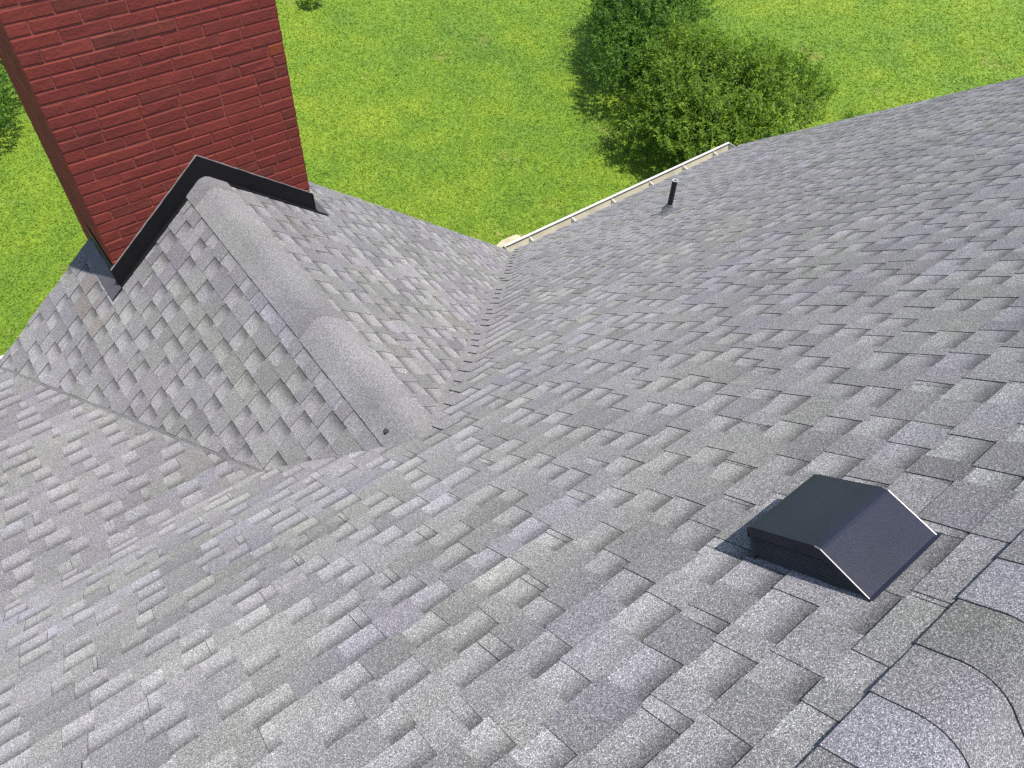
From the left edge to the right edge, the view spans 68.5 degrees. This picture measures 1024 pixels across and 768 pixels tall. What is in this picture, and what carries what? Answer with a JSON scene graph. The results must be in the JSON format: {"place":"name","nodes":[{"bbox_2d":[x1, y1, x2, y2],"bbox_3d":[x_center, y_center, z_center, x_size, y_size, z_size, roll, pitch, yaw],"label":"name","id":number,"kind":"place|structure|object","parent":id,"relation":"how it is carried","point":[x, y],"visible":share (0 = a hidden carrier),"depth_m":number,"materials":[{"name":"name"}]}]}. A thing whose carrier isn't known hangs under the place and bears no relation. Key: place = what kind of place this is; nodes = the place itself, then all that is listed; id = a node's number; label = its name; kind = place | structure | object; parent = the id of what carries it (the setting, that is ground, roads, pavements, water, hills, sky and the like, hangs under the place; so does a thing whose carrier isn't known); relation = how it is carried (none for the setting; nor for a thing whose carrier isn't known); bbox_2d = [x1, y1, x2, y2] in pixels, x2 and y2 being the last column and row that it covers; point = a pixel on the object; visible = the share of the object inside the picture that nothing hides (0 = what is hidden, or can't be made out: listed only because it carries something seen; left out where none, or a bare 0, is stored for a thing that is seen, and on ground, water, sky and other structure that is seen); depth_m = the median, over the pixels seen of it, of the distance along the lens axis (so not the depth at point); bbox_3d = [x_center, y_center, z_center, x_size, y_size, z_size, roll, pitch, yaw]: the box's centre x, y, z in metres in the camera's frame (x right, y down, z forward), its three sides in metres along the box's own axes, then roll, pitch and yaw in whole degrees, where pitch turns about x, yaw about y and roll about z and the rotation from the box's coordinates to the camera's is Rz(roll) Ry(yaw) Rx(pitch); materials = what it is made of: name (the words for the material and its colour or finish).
{"place":"outdoors","nodes":[
{"label":"outdoors","id":0,"kind":"place"},
{"bbox_2d":[0,0,1023,767],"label":"house","id":1,"kind":"structure","parent":0,"point":[712,458],"depth_m":3.18,"materials":[{"name":"grey asphalt"}]},
{"bbox_2d":[0,0,1023,355],"bbox_3d":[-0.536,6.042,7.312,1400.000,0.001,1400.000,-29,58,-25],"label":"lawn","id":2,"kind":"structure","parent":0,"point":[508,76],"depth_m":18.06,"materials":[{"name":"plant"}]},
{"bbox_2d":[0,58,15,133],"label":"shrub","id":3,"kind":"object","parent":2,"relation":"on","point":[6,108],"visible":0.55,"depth_m":15.29,"materials":[{"name":"green plant"}]},
{"bbox_2d":[296,0,319,7],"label":"plant","id":4,"kind":"object","parent":2,"relation":"on","point":[309,2],"visible":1,"depth_m":20.13,"materials":[{"name":"green plant"}]},
{"bbox_2d":[576,0,726,104],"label":"shrub","id":5,"kind":"object","parent":2,"relation":"on","point":[606,12],"visible":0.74,"depth_m":17.21,"materials":[{"name":"green plant"}]},
{"bbox_2d":[600,8,841,170],"bbox_3d":[4.617,-6.409,16.171,5.402,2.839,4.697,-29,58,-25],"label":"shrub","id":6,"kind":"object","parent":2,"relation":"on","point":[755,112],"visible":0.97,"depth_m":15.63,"materials":[{"name":"green plant"}]},
{"bbox_2d":[839,105,869,119],"bbox_3d":[7.975,-6.079,17.485,0.793,0.731,0.690,-29,58,-25],"label":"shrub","id":7,"kind":"object","parent":2,"relation":"on","point":[848,115],"visible":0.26,"depth_m":17.45,"materials":[{"name":"green plant"}]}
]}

